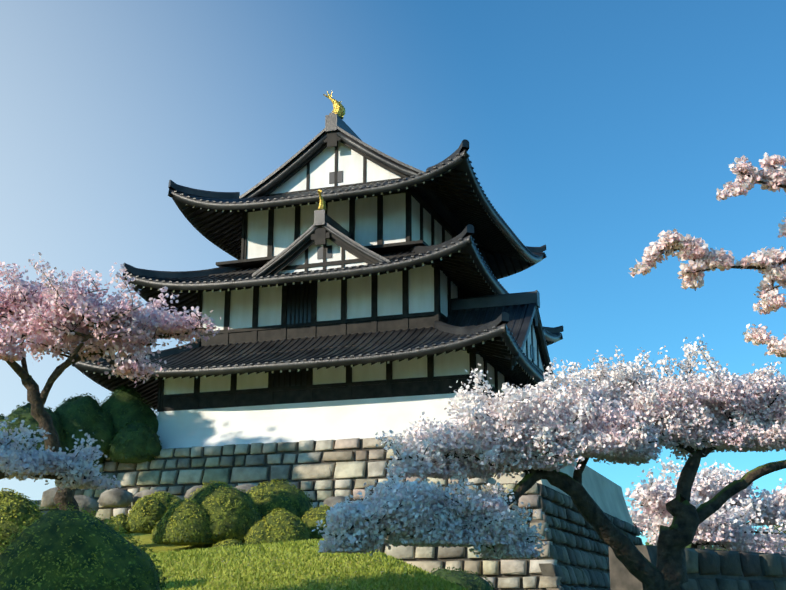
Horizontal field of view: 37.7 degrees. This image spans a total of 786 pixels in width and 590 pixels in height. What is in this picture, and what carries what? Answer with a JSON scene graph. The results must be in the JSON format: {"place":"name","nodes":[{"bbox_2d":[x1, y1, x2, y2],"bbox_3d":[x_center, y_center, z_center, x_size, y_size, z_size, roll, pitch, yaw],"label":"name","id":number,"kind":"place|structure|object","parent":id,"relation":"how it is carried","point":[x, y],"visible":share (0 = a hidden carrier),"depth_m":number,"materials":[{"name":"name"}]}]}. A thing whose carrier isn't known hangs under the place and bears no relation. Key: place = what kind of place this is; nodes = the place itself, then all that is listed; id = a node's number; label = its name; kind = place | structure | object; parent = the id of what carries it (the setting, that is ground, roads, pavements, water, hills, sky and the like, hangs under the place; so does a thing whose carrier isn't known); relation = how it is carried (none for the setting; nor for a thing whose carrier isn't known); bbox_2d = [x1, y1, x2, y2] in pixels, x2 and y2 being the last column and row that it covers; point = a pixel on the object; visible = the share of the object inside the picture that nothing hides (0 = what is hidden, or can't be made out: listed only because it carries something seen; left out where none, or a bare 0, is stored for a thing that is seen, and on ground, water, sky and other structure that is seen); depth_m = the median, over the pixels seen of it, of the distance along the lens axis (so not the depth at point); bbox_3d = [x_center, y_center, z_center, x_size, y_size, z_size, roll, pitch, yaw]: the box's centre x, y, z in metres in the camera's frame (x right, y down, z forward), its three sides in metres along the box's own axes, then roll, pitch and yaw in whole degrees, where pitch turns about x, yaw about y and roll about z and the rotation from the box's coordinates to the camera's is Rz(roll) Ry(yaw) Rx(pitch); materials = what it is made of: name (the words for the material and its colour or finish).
{"place":"outdoors","nodes":[
{"label":"outdoors","id":0,"kind":"place"},
{"bbox_2d":[0,417,120,491],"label":"cherry blossoms","id":1,"kind":"object","parent":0,"point":[33,462],"depth_m":12.51,"materials":[{"name":"plant"}]},
{"bbox_2d":[0,252,228,510],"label":"cherry tree","id":2,"kind":"object","parent":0,"point":[81,300],"depth_m":25.37,"materials":[{"name":"pink plant"}]},
{"bbox_2d":[0,383,495,589],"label":"hedge","id":3,"kind":"object","parent":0,"point":[69,423],"depth_m":42.84,"materials":[{"name":"green plant"}]},
{"bbox_2d":[120,533,468,589],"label":"lawn ground","id":4,"kind":"structure","parent":0,"point":[147,540],"depth_m":17.64,"materials":[{"name":"green plant"}]},
{"bbox_2d":[41,483,349,516],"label":"rocks","id":5,"kind":"object","parent":4,"relation":"on","point":[116,497],"visible":0.33,"depth_m":30.29,"materials":[{"name":"grey stone"}]},
{"bbox_2d":[107,479,339,547],"bbox_3d":[-3.989,5.347,27.559,5.766,2.153,4.846,-5,-16,19],"label":"azalea","id":6,"kind":"object","parent":4,"relation":"on","point":[213,527],"depth_m":26.69,"materials":[{"name":"green plant"}]},
{"bbox_2d":[208,542,409,589],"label":"fallen petals","id":7,"kind":"object","parent":4,"relation":"on","point":[327,568],"visible":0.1,"depth_m":17.75,"materials":[{"name":"white"}]},
{"bbox_2d":[30,483,634,589],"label":"stone base","id":8,"kind":"object","parent":4,"relation":"on","point":[466,558],"depth_m":37.49,"materials":[{"name":"stone"}]},
{"bbox_2d":[76,439,486,498],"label":"stone wall","id":9,"kind":"structure","parent":8,"relation":"on","point":[297,452],"depth_m":41.12,"materials":[{"name":"stone"}]},
{"bbox_2d":[31,435,642,589],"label":"stone walls","id":10,"kind":"structure","parent":8,"relation":"on","point":[551,571],"depth_m":40.24,"materials":[{"name":"grey stone"}]},
{"bbox_2d":[157,393,483,448],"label":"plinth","id":11,"kind":"structure","parent":10,"relation":"on","point":[336,420],"depth_m":42.19,"materials":[{"name":"paint"}]},
{"bbox_2d":[157,188,522,411],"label":"castle walls","id":12,"kind":"structure","parent":11,"relation":"on","point":[421,297],"depth_m":44.57,"materials":[{"name":"paint"}]},
{"bbox_2d":[76,312,542,374],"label":"roof tiles","id":13,"kind":"object","parent":12,"relation":"attached to","point":[464,332],"visible":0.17,"depth_m":42.81,"materials":[{"name":"black tile"}]},
{"bbox_2d":[446,290,552,377],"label":"chidori tiles","id":14,"kind":"object","parent":13,"relation":"on","point":[532,299],"visible":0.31,"depth_m":43.92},
{"bbox_2d":[511,310,548,375],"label":"gable wall","id":15,"kind":"structure","parent":13,"relation":"on","point":[533,351],"depth_m":43.83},
{"bbox_2d":[72,323,554,409],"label":"roof","id":16,"kind":"structure","parent":12,"relation":"attached to","point":[504,333],"depth_m":41.77,"materials":[{"name":"tile"}]},
{"bbox_2d":[84,337,537,408],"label":"roof rafters","id":17,"kind":"object","parent":16,"relation":"attached to","point":[517,375],"visible":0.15,"depth_m":42.25,"materials":[{"name":"black wood"}]},
{"bbox_2d":[123,235,562,345],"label":"roof","id":18,"kind":"structure","parent":12,"relation":"on","point":[465,245],"depth_m":43.09,"materials":[{"name":"tile"}]},
{"bbox_2d":[136,250,554,343],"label":"roof rafters","id":19,"kind":"object","parent":18,"relation":"attached to","point":[468,283],"visible":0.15,"depth_m":43.94,"materials":[{"name":"black wood"}]},
{"bbox_2d":[123,224,563,335],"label":"roof tiles","id":20,"kind":"object","parent":12,"relation":"on","point":[468,230],"visible":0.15,"depth_m":45.54,"materials":[{"name":"black tile"}]},
{"bbox_2d":[252,209,389,276],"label":"chidori tiles","id":21,"kind":"object","parent":20,"relation":"on","point":[321,217],"visible":0.25,"depth_m":43.92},
{"bbox_2d":[317,189,325,211],"bbox_3d":[-2.754,-3.615,44.162,0.304,0.790,0.600,-5,-16,19],"label":"roof ornament","id":22,"kind":"object","parent":21,"relation":"on","point":[322,205],"visible":0.9,"depth_m":44.10,"materials":[{"name":"gold metal"}]},
{"bbox_2d":[216,240,428,267],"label":"balcony","id":23,"kind":"structure","parent":20,"relation":"attached to","point":[377,249],"depth_m":45.51,"materials":[{"name":"brown wood"}]},
{"bbox_2d":[262,226,386,275],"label":"gable wall","id":24,"kind":"structure","parent":20,"relation":"on","point":[321,248],"depth_m":43.97,"materials":[{"name":"white paint"}]},
{"bbox_2d":[253,225,385,276],"bbox_3d":[-2.289,-1.445,44.930,5.789,2.135,2.900,-5,-16,19],"label":"bargeboard","id":25,"kind":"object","parent":24,"relation":"attached to","point":[298,243],"depth_m":43.92,"materials":[{"name":"black wood"}]},
{"bbox_2d":[168,130,546,278],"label":"roof","id":26,"kind":"structure","parent":12,"relation":"on","point":[460,161],"depth_m":47.21,"materials":[{"name":"tile"}]},
{"bbox_2d":[239,112,423,197],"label":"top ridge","id":27,"kind":"structure","parent":26,"relation":"on","point":[334,121],"depth_m":47.85,"materials":[{"name":"tile"}]},
{"bbox_2d":[323,91,344,118],"bbox_3d":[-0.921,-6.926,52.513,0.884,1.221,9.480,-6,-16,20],"label":"roof ornament","id":28,"kind":"object","parent":27,"relation":"on","point":[338,108],"visible":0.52,"depth_m":48.30,"materials":[{"name":"gold metal"}]},
{"bbox_2d":[236,131,435,215],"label":"gable","id":29,"kind":"structure","parent":26,"relation":"attached to","point":[337,162],"depth_m":47.83,"materials":[{"name":"paint"}]},
{"bbox_2d":[168,139,545,256],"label":"roof tiles","id":30,"kind":"object","parent":26,"relation":"attached to","point":[231,196],"visible":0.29,"depth_m":47.17,"materials":[{"name":"black tile"}]},
{"bbox_2d":[182,169,535,278],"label":"roof rafters","id":31,"kind":"object","parent":26,"relation":"attached to","point":[488,234],"visible":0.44,"depth_m":48.41,"materials":[{"name":"black wood"}]},
{"bbox_2d":[488,458,633,524],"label":"plaster wall","id":32,"kind":"structure","parent":8,"relation":"on","point":[605,494],"depth_m":49.44,"materials":[{"name":"beige paint"}]},
{"bbox_2d":[608,545,785,589],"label":"ramp wall","id":33,"kind":"structure","parent":4,"relation":"on","point":[622,577],"depth_m":27.48,"materials":[{"name":"grey stone"}]},
{"bbox_2d":[682,548,785,589],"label":"ramp wall stones","id":34,"kind":"object","parent":33,"relation":"attached to","point":[727,563],"visible":0.77,"depth_m":29.16,"materials":[{"name":"grey stone"}]},
{"bbox_2d":[629,152,785,357],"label":"cherry tree","id":35,"kind":"object","parent":4,"relation":"on","point":[690,247],"depth_m":4.73,"materials":[{"name":"pink plant"}]},
{"bbox_2d":[0,0,785,544],"label":"sky","id":36,"kind":"structure","parent":0,"point":[594,129],"materials":[{"name":"blue"}]},
{"bbox_2d":[312,334,785,589],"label":"cherry tree","id":37,"kind":"object","parent":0,"point":[424,502],"depth_m":14.30,"materials":[{"name":"plant"}]},
{"bbox_2d":[624,457,785,553],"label":"cherry tree","id":38,"kind":"object","parent":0,"point":[661,493],"depth_m":75.37,"materials":[{"name":"plant"}]},
{"bbox_2d":[645,518,785,550],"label":"tree line","id":39,"kind":"object","parent":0,"point":[689,545],"depth_m":99.65,"materials":[{"name":"plant"}]}
]}

